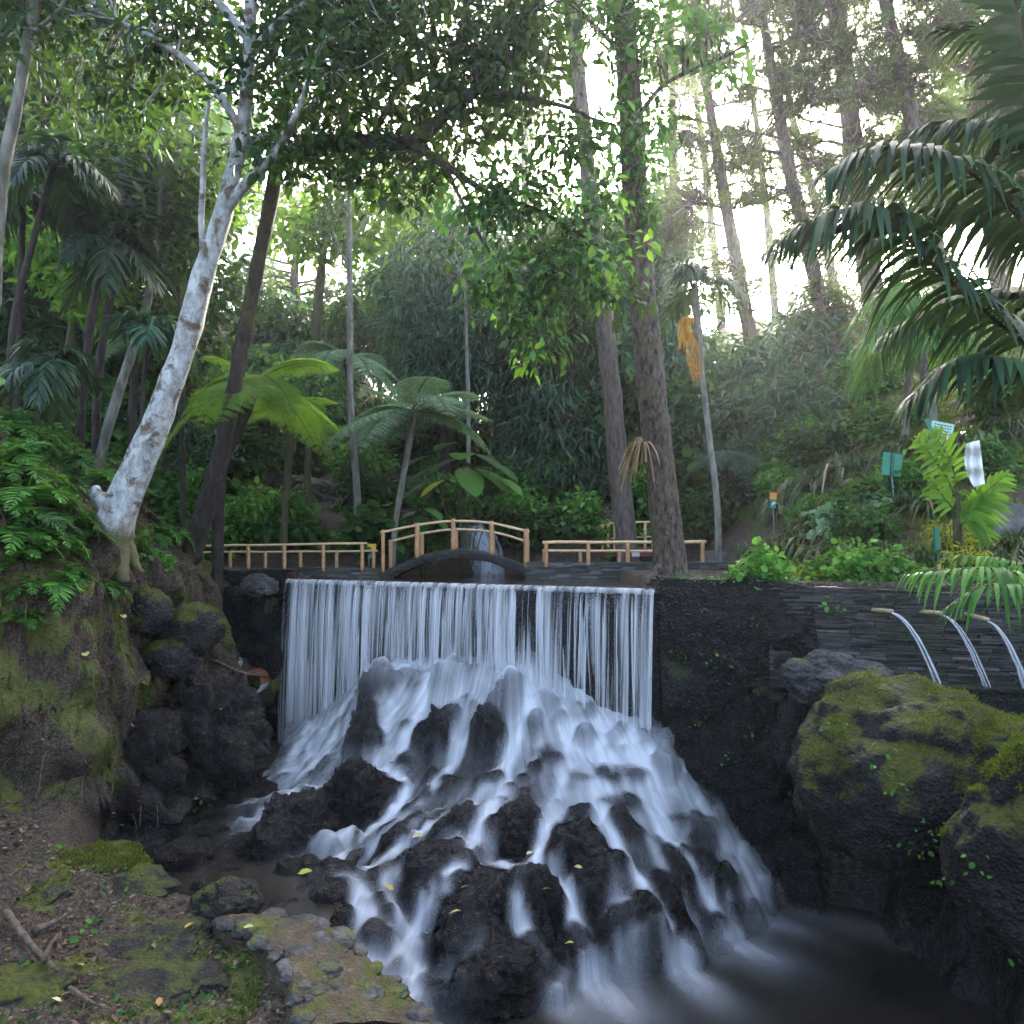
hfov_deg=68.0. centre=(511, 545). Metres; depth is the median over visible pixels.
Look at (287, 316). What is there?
shrub
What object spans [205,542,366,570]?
bamboo fence
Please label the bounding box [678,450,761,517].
tree fern
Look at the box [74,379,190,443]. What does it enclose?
shrub
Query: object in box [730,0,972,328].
pine tree
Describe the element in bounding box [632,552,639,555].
tag
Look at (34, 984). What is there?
rock
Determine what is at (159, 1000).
fallen leaf
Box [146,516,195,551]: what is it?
fern
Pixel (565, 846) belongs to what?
cascade rock
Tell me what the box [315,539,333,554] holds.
fern
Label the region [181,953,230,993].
rock
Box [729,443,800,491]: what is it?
leafy undergrowth plant
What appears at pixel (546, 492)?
leafy undergrowth plant
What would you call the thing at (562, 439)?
thicket
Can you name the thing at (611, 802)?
cascade rock
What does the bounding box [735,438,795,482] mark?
leafy undergrowth plant
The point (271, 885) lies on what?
stream water
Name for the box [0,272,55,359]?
shrub
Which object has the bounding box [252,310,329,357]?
shrub
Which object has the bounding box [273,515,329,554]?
leafy undergrowth plant
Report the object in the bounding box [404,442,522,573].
broad leaved plant
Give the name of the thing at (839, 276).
pine tree
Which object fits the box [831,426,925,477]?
strap leaved plant
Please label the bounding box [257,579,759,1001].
waterfall
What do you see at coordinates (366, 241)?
broadleaf tree
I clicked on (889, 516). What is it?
strap leaved plant
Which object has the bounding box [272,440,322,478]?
shrub
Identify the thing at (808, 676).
boulder
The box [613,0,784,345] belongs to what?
pine tree
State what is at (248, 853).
cascade rock
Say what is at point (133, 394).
tree fern
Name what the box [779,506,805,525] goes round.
fern
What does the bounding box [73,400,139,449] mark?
leafy undergrowth plant
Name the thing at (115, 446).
fern
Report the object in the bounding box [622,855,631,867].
cascade rock
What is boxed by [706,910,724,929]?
cascade rock
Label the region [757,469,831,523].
strap leaved plant
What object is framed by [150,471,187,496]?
fern
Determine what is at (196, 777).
rock
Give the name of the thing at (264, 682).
drain pipe
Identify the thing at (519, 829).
cascade rock
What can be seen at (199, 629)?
boulder
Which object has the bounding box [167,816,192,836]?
rock
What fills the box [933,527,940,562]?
marker post
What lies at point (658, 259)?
forest tree
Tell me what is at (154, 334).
palm
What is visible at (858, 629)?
slate wall
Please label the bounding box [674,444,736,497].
leafy undergrowth plant
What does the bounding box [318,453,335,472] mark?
fern
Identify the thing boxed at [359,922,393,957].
cascade rock
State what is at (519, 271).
forest tree
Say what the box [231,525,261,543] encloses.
fern
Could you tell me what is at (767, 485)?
leafy undergrowth plant
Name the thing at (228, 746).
boulder
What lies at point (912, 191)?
forest tree
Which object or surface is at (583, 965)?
cascade rock
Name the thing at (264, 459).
shrub
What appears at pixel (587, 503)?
leafy undergrowth plant
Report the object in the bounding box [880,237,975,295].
shrub
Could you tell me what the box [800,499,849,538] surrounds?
pale leaved plant
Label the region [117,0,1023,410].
sky
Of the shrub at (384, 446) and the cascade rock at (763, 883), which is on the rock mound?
the cascade rock at (763, 883)
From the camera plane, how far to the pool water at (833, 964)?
7.51 m
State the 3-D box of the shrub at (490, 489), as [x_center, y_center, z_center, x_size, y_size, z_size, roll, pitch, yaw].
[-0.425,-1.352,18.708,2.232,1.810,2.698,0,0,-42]
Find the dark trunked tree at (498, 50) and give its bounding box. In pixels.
[182,0,699,564]
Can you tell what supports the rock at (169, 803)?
in the stream water at (271, 885)
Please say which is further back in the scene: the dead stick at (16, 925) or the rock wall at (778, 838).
the rock wall at (778, 838)
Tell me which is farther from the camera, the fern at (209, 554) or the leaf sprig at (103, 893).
the fern at (209, 554)
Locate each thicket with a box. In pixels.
[469,330,595,494]
[487,350,634,505]
[493,275,630,430]
[551,332,668,503]
[598,304,719,412]
[625,349,739,475]
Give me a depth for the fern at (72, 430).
16.22 m
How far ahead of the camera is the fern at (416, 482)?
22.73 m
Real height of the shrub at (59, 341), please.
3.298 m
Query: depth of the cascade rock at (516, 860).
8.52 m
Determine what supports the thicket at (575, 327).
on the ground at (952, 948)
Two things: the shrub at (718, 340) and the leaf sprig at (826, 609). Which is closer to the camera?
the leaf sprig at (826, 609)
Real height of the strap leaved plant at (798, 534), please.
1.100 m
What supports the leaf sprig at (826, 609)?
attached to the slate wall at (858, 629)
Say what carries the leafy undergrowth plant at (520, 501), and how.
on the ground at (952, 948)
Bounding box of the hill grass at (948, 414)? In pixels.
[733,299,1023,584]
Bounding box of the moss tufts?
[0,425,262,1023]
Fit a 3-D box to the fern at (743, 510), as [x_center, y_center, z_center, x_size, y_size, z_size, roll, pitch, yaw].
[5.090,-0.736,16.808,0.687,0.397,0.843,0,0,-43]
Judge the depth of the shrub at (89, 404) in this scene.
16.07 m
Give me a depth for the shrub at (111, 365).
16.88 m
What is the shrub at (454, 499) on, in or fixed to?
on the ground at (952, 948)
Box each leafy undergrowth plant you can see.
[0,350,32,361]
[0,352,33,379]
[0,404,43,427]
[20,376,78,425]
[72,369,124,427]
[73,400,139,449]
[74,362,126,398]
[148,465,179,489]
[148,481,197,518]
[152,499,193,530]
[171,458,207,495]
[179,523,232,556]
[180,525,228,558]
[187,495,253,539]
[205,512,248,558]
[208,506,255,553]
[225,476,295,537]
[225,477,254,510]
[258,401,301,454]
[261,483,320,523]
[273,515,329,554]
[281,421,305,463]
[294,447,332,477]
[320,375,362,432]
[321,433,400,481]
[335,499,428,563]
[346,423,395,469]
[357,392,381,415]
[357,397,393,415]
[395,472,474,517]
[413,451,460,477]
[413,501,486,539]
[476,432,505,468]
[486,508,548,552]
[488,479,548,525]
[517,446,589,502]
[524,473,570,503]
[530,506,576,546]
[538,499,587,540]
[556,485,611,529]
[591,513,650,549]
[596,469,641,504]
[609,477,649,527]
[630,465,685,516]
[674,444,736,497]
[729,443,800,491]
[734,379,774,403]
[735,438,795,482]
[750,459,802,495]
[765,406,823,445]
[772,411,825,453]
[828,469,909,519]
[871,449,929,493]
[872,463,915,483]
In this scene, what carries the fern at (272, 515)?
on the ground at (952, 948)
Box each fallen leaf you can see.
[156,997,162,1005]
[298,868,311,873]
[383,883,393,889]
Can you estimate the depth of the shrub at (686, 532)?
17.42 m
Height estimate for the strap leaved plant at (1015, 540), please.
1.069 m
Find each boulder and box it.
[123,707,189,800]
[130,584,173,636]
[142,637,199,678]
[146,669,270,792]
[155,601,226,656]
[240,573,278,597]
[264,475,338,501]
[711,713,766,827]
[768,693,810,781]
[780,649,894,706]
[787,668,1016,886]
[900,879,945,927]
[937,728,1023,968]
[978,713,1023,765]
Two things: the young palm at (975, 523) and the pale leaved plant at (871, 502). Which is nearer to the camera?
the young palm at (975, 523)
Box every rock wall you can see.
[222,567,293,739]
[652,575,824,912]
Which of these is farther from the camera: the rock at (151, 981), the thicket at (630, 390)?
the thicket at (630, 390)
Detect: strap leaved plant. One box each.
[720,537,778,571]
[735,531,816,572]
[736,486,798,543]
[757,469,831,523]
[759,518,820,559]
[780,492,844,543]
[784,447,882,502]
[789,534,844,563]
[808,537,888,561]
[810,513,918,545]
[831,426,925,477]
[837,540,931,574]
[859,474,925,510]
[863,538,950,566]
[889,484,966,530]
[907,543,1022,580]
[909,440,995,490]
[924,415,1023,470]
[941,544,1023,575]
[965,412,1023,453]
[976,527,1023,560]
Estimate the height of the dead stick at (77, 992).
0.049 m
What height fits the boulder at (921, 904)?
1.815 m
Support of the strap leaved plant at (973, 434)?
on the ground at (952, 948)
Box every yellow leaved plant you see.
[920,519,982,557]
[936,541,996,574]
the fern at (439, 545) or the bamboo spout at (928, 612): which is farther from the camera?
the fern at (439, 545)
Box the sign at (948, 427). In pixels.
[924,418,954,471]
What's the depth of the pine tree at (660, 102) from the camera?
39.79 m
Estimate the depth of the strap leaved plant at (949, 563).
9.85 m
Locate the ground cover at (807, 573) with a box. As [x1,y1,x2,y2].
[741,549,832,580]
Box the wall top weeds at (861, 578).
[652,544,1023,588]
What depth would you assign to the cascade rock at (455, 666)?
11.36 m
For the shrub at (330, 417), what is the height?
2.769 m
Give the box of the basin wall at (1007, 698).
[940,683,1023,715]
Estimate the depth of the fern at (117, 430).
16.38 m
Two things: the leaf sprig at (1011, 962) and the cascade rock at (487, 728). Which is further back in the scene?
the cascade rock at (487, 728)
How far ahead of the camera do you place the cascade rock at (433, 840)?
8.72 m
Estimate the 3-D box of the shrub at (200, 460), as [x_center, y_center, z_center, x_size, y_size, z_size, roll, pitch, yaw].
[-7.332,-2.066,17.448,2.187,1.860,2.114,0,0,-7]
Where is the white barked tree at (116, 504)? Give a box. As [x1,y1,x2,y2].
[0,0,454,583]
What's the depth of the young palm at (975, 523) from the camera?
9.44 m
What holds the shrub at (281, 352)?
on the ground at (952, 948)
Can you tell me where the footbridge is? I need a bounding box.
[377,519,529,577]
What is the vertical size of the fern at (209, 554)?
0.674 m
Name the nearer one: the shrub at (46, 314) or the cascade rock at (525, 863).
the cascade rock at (525, 863)
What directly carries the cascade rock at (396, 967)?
on the rock mound
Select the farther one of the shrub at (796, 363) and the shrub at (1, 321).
the shrub at (796, 363)
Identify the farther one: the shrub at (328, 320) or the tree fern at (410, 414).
the shrub at (328, 320)
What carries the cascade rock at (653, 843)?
on the rock mound
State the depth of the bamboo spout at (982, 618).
8.62 m
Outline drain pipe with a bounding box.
[247,668,268,692]
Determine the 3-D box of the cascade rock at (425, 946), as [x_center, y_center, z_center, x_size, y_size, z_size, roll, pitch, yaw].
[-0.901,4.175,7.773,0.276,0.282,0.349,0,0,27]
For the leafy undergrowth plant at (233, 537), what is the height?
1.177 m
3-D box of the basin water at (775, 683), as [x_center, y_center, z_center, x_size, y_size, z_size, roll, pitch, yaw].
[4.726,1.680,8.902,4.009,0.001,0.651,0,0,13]
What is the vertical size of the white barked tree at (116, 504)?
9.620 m
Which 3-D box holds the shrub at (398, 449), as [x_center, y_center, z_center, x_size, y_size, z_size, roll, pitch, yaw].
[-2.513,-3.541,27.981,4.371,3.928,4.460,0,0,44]
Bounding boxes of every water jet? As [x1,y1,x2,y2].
[893,613,934,671]
[942,615,977,664]
[988,621,1017,665]
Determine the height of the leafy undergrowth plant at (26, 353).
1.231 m
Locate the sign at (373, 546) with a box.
[367,544,375,565]
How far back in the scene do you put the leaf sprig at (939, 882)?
6.06 m
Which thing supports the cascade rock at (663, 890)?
on the rock mound
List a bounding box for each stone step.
[692,561,729,561]
[705,551,726,560]
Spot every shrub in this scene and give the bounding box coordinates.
[0,268,58,354]
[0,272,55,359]
[0,273,55,356]
[0,274,46,345]
[0,280,65,355]
[0,307,78,359]
[0,378,41,414]
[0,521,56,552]
[3,303,76,354]
[7,296,159,377]
[21,301,155,372]
[22,286,213,407]
[22,380,92,428]
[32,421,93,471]
[44,291,214,397]
[74,354,122,382]
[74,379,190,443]
[76,349,209,431]
[123,283,177,316]
[131,528,176,573]
[160,416,246,488]
[169,402,270,481]
[184,364,272,443]
[185,402,298,482]
[193,361,307,474]
[213,335,280,376]
[216,241,304,315]
[229,420,276,485]
[247,345,333,429]
[249,329,324,382]
[252,294,327,356]
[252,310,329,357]
[269,421,296,472]
[271,420,337,473]
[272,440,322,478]
[283,277,370,353]
[289,358,342,414]
[320,425,377,471]
[322,464,412,510]
[324,382,361,428]
[326,341,366,403]
[374,424,416,471]
[377,405,487,476]
[384,398,500,474]
[407,471,492,534]
[448,454,551,508]
[472,491,558,562]
[479,414,555,470]
[633,461,700,507]
[640,476,727,539]
[666,377,771,487]
[679,473,754,546]
[681,383,755,408]
[684,333,816,401]
[684,354,735,394]
[688,418,797,492]
[689,356,737,392]
[691,320,743,363]
[696,363,858,450]
[700,469,767,512]
[706,420,755,465]
[719,363,874,444]
[723,536,795,589]
[727,303,860,390]
[727,340,771,364]
[746,414,821,451]
[749,337,836,384]
[767,272,861,341]
[773,411,867,470]
[797,537,875,577]
[811,490,907,548]
[814,342,904,414]
[819,536,890,581]
[831,392,925,450]
[865,543,930,581]
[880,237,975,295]
[943,427,1023,489]
[957,356,1023,423]
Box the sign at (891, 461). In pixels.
[881,452,902,510]
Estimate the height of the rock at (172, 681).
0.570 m
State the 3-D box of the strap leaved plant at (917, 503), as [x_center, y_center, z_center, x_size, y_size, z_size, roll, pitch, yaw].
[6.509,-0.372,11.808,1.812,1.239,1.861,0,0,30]
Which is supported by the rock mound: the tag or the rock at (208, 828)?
the rock at (208, 828)
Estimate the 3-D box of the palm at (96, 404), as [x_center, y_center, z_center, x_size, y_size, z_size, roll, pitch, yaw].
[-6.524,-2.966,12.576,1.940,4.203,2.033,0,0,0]
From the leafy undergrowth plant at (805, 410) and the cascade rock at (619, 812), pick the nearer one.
the cascade rock at (619, 812)
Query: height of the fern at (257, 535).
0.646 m
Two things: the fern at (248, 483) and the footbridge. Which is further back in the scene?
the fern at (248, 483)
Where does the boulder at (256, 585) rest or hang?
in the rock wall at (259, 637)
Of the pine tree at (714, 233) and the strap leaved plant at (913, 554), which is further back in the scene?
the pine tree at (714, 233)
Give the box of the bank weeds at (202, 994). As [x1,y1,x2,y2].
[0,426,285,1023]
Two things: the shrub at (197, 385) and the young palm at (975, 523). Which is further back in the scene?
the shrub at (197, 385)
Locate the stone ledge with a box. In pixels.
[211,907,442,1023]
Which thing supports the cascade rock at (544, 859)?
on the rock mound
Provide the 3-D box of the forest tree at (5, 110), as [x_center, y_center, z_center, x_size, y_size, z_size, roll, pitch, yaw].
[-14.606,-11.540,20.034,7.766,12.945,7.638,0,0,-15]
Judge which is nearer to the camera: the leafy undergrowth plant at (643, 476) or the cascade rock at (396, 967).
the cascade rock at (396, 967)
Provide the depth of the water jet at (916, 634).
8.67 m
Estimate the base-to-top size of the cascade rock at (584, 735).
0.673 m
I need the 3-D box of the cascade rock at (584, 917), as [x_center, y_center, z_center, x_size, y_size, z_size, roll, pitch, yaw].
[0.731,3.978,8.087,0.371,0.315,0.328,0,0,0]
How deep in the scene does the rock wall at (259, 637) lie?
13.38 m
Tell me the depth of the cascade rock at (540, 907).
7.85 m
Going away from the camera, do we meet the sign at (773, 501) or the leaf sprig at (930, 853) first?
the leaf sprig at (930, 853)
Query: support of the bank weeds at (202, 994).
on the ground at (952, 948)
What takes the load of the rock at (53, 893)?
on the ground at (952, 948)
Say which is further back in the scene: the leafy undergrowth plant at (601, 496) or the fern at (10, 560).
the leafy undergrowth plant at (601, 496)
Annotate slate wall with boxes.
[286,566,380,577]
[525,562,736,589]
[769,584,1023,704]
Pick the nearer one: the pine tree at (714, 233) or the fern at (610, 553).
the fern at (610, 553)
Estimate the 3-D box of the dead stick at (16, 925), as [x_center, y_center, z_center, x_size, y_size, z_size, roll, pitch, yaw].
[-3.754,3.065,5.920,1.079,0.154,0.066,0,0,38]
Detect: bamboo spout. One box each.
[871,608,893,613]
[918,610,943,615]
[962,612,989,621]
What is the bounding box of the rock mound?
[189,649,784,1020]
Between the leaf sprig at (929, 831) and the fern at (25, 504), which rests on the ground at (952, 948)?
the fern at (25, 504)
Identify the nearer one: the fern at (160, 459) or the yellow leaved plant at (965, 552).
the yellow leaved plant at (965, 552)
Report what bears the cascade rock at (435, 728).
on the rock mound
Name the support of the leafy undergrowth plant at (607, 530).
on the ground at (952, 948)
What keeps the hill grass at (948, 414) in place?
on the ground at (952, 948)
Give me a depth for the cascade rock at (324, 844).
9.13 m
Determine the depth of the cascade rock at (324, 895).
7.88 m
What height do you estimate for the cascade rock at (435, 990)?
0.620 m
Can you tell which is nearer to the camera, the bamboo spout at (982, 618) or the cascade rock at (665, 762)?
the bamboo spout at (982, 618)
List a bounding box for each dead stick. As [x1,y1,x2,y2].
[1,907,58,972]
[31,913,67,933]
[40,932,59,960]
[68,985,110,1009]
[214,660,270,677]
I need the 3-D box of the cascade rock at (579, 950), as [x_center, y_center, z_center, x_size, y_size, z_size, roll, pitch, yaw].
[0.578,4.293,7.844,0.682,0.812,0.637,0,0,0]
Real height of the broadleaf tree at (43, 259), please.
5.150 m
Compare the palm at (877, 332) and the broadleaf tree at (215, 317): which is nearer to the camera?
the palm at (877, 332)
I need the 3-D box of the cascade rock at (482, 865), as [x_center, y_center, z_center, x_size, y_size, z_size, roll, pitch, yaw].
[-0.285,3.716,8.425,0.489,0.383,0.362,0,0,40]
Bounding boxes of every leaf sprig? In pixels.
[37,845,74,855]
[66,916,100,942]
[92,867,126,896]
[188,940,225,957]
[193,793,219,811]
[668,650,686,658]
[705,653,733,667]
[743,727,768,737]
[818,596,846,613]
[819,720,847,734]
[850,742,897,776]
[877,595,904,608]
[884,775,908,796]
[886,839,938,859]
[915,818,945,841]
[929,870,970,901]
[961,854,991,878]
[987,942,1022,967]
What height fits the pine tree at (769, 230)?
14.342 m
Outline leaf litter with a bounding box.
[0,432,371,1023]
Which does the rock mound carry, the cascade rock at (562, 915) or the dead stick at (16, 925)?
the cascade rock at (562, 915)
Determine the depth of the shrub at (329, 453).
23.90 m
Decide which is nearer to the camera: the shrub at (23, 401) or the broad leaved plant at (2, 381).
the broad leaved plant at (2, 381)
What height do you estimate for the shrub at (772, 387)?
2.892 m
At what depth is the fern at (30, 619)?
8.36 m
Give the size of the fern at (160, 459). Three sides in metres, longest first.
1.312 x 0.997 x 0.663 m
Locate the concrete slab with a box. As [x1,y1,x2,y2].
[985,504,1023,538]
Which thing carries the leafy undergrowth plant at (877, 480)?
on the ground at (952, 948)
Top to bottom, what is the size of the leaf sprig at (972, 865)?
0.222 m
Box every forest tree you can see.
[0,4,114,144]
[1,28,199,232]
[2,18,98,115]
[56,17,267,311]
[63,1,206,141]
[83,18,216,132]
[182,82,264,250]
[321,254,405,402]
[344,187,492,394]
[364,301,406,403]
[366,219,513,467]
[452,179,574,431]
[453,215,592,427]
[516,197,662,414]
[548,160,703,317]
[586,226,725,369]
[615,160,710,291]
[884,81,968,238]
[902,18,1023,285]
[938,0,1023,191]
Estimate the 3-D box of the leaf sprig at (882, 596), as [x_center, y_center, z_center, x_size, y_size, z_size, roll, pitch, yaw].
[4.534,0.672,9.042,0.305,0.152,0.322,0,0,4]
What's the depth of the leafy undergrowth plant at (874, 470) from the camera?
12.56 m
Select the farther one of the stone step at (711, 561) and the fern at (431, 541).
the fern at (431, 541)
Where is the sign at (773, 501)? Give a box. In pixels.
[769,492,776,531]
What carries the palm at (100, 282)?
on the ground at (952, 948)
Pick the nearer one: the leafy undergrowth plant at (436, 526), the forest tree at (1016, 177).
the leafy undergrowth plant at (436, 526)
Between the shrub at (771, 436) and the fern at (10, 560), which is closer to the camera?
the fern at (10, 560)
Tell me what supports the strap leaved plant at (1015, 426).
on the ground at (952, 948)
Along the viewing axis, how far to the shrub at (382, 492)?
18.56 m
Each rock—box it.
[0,960,78,1007]
[31,882,74,904]
[58,837,153,873]
[81,958,198,1008]
[92,916,212,964]
[108,864,181,898]
[151,837,215,873]
[163,793,180,808]
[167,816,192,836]
[169,669,207,687]
[176,767,212,795]
[181,820,231,838]
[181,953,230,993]
[190,876,264,921]
[215,993,262,1023]
[234,831,278,863]
[243,766,261,788]
[249,786,340,858]
[272,853,321,875]
[307,828,361,867]
[309,888,346,904]
[319,856,349,872]
[323,756,403,818]
[346,701,386,757]
[352,659,400,712]
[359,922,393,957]
[378,824,417,851]
[389,959,403,976]
[394,752,416,772]
[397,839,475,919]
[415,702,459,756]
[415,936,435,960]
[420,965,462,1014]
[425,859,515,953]
[430,837,444,843]
[431,800,477,848]
[432,655,470,708]
[434,932,557,1019]
[435,953,441,964]
[442,826,455,840]
[470,702,506,753]
[471,811,491,828]
[477,863,490,868]
[481,816,503,845]
[487,668,521,725]
[490,793,543,854]
[505,862,563,948]
[507,858,519,864]
[516,859,534,867]
[532,963,569,1001]
[533,745,561,766]
[537,981,566,1006]
[542,816,606,876]
[542,853,547,862]
[547,921,594,985]
[553,895,569,928]
[559,851,632,914]
[564,804,592,826]
[569,908,591,925]
[575,963,581,973]
[576,725,593,747]
[579,963,586,977]
[586,796,622,813]
[587,909,608,939]
[593,935,609,966]
[602,885,664,979]
[610,807,633,827]
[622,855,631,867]
[630,865,685,923]
[644,740,681,775]
[646,836,659,848]
[657,944,664,957]
[660,918,706,968]
[663,909,689,929]
[669,862,692,889]
[682,810,697,821]
[685,846,720,887]
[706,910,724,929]
[754,867,772,895]
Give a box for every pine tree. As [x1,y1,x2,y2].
[247,173,341,316]
[365,95,460,403]
[475,0,575,223]
[510,0,640,561]
[540,0,772,584]
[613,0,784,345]
[640,0,715,271]
[648,21,750,330]
[674,0,871,364]
[701,26,804,320]
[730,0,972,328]
[763,34,855,288]
[820,0,992,289]
[921,10,1022,289]
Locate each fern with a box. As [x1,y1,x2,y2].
[0,418,67,451]
[0,437,62,467]
[0,460,77,491]
[0,473,88,529]
[0,491,55,529]
[0,505,83,546]
[0,524,65,562]
[0,546,92,577]
[0,575,60,602]
[0,608,50,629]
[17,566,90,617]
[24,410,50,425]
[28,524,92,565]
[30,430,83,457]
[45,448,106,476]
[52,508,102,542]
[53,472,90,511]
[62,563,107,598]
[66,526,125,551]
[71,426,111,441]
[76,467,155,495]
[84,447,124,469]
[85,440,127,455]
[90,426,128,445]
[91,325,138,446]
[101,578,133,602]
[118,449,164,464]
[144,477,192,498]
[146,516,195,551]
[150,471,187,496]
[158,356,342,594]
[163,442,191,457]
[171,476,203,501]
[201,543,211,560]
[205,460,239,479]
[225,487,247,502]
[225,539,250,555]
[226,480,259,489]
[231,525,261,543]
[232,530,272,550]
[246,504,292,527]
[246,523,288,543]
[247,397,340,567]
[292,341,397,511]
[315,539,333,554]
[316,531,345,548]
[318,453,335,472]
[321,504,349,513]
[322,376,495,566]
[327,545,364,566]
[389,490,414,506]
[409,478,423,488]
[410,533,446,546]
[412,534,450,551]
[566,484,599,501]
[570,523,604,540]
[606,527,650,561]
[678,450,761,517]
[729,503,752,518]
[778,466,806,479]
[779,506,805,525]
[784,484,812,506]
[795,493,833,510]
[796,494,832,519]
[810,490,834,500]
[829,472,860,487]
[888,501,904,509]
[894,485,922,507]
[894,523,905,534]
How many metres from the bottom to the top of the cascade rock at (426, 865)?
0.894 m
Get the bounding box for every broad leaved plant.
[0,377,5,384]
[390,508,447,573]
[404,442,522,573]
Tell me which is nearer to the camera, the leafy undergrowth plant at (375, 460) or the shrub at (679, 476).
the shrub at (679, 476)
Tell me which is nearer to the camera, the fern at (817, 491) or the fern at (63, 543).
the fern at (63, 543)
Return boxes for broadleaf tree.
[0,99,282,389]
[3,206,137,437]
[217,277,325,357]
[232,150,478,478]
[352,191,555,483]
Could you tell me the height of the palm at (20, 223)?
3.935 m
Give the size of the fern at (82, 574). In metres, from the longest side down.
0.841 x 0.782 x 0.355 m
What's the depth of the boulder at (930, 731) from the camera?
6.99 m
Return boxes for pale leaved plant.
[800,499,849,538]
[842,487,892,518]
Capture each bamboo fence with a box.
[203,550,376,567]
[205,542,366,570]
[542,540,706,566]
[542,549,652,561]
[597,521,651,557]
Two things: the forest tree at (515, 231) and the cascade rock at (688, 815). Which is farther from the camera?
the forest tree at (515, 231)
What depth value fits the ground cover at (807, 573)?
10.37 m
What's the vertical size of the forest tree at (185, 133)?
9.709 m
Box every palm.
[0,336,110,447]
[3,181,87,414]
[4,127,122,414]
[51,231,181,464]
[53,196,167,449]
[94,306,201,514]
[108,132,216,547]
[658,256,749,560]
[749,0,1023,439]
[837,307,995,438]
[839,278,1008,465]
[894,554,1023,637]
[907,424,1018,559]
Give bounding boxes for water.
[141,802,366,919]
[307,574,657,591]
[433,902,995,1023]
[740,678,785,687]
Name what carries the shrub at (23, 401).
on the ground at (952, 948)
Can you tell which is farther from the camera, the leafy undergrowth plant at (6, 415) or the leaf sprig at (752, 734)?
the leafy undergrowth plant at (6, 415)
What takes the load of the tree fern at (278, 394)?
on the ground at (952, 948)
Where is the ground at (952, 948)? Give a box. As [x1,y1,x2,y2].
[0,284,1023,1023]
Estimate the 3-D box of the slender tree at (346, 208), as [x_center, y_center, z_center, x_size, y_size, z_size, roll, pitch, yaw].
[-3.872,-4.500,16.951,2.084,8.509,2.349,0,0,-11]
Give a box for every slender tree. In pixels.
[0,0,122,313]
[12,74,259,468]
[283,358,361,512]
[291,164,384,519]
[415,242,512,468]
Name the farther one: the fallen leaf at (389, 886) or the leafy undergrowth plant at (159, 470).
the leafy undergrowth plant at (159, 470)
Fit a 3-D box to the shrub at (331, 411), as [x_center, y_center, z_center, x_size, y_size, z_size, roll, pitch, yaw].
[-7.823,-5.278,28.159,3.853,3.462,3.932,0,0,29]
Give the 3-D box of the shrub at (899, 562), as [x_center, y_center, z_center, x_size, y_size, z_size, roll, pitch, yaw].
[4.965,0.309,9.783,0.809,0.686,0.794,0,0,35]
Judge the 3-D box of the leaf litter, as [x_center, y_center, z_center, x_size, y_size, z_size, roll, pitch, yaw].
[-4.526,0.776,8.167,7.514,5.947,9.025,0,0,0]
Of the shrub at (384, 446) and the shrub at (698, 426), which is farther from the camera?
the shrub at (384, 446)
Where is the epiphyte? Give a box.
[618,436,659,491]
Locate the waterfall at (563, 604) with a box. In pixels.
[285,581,658,724]
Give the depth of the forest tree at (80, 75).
23.43 m
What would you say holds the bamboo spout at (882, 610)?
attached to the slate wall at (858, 629)
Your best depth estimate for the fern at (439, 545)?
17.33 m
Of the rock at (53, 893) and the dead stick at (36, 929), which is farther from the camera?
the rock at (53, 893)
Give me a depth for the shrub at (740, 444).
17.10 m
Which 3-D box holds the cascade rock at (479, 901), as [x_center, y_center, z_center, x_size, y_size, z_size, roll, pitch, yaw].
[-0.372,3.948,8.030,1.186,0.991,1.121,0,0,-32]
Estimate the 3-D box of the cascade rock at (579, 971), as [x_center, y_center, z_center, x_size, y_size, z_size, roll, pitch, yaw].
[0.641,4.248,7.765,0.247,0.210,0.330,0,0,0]
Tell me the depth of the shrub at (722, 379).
22.71 m
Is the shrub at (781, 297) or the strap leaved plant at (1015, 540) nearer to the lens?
the strap leaved plant at (1015, 540)
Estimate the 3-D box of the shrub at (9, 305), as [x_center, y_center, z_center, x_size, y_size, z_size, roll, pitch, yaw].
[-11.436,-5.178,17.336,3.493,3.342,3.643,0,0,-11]
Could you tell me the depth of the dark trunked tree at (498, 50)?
8.80 m
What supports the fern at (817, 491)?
on the ground at (952, 948)
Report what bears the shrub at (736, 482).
on the ground at (952, 948)
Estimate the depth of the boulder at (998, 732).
6.88 m
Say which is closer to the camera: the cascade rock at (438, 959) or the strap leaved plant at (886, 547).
the cascade rock at (438, 959)
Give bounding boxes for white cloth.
[964,440,984,486]
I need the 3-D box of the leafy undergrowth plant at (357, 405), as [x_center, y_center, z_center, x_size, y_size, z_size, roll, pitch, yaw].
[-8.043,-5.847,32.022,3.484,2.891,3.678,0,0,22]
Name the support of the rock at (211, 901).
on the ground at (952, 948)
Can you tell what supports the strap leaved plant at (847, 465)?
on the ground at (952, 948)
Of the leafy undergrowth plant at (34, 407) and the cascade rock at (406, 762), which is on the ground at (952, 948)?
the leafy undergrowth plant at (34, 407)
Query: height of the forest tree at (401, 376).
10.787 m
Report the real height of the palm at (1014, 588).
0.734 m
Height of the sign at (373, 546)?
0.584 m
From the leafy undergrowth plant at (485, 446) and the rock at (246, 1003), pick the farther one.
the leafy undergrowth plant at (485, 446)
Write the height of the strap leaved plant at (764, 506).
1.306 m
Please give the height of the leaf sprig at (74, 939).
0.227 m
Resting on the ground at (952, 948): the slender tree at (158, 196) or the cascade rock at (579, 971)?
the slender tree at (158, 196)
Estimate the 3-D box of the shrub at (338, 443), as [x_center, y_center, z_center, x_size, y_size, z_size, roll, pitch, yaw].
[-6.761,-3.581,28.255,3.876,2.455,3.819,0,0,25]

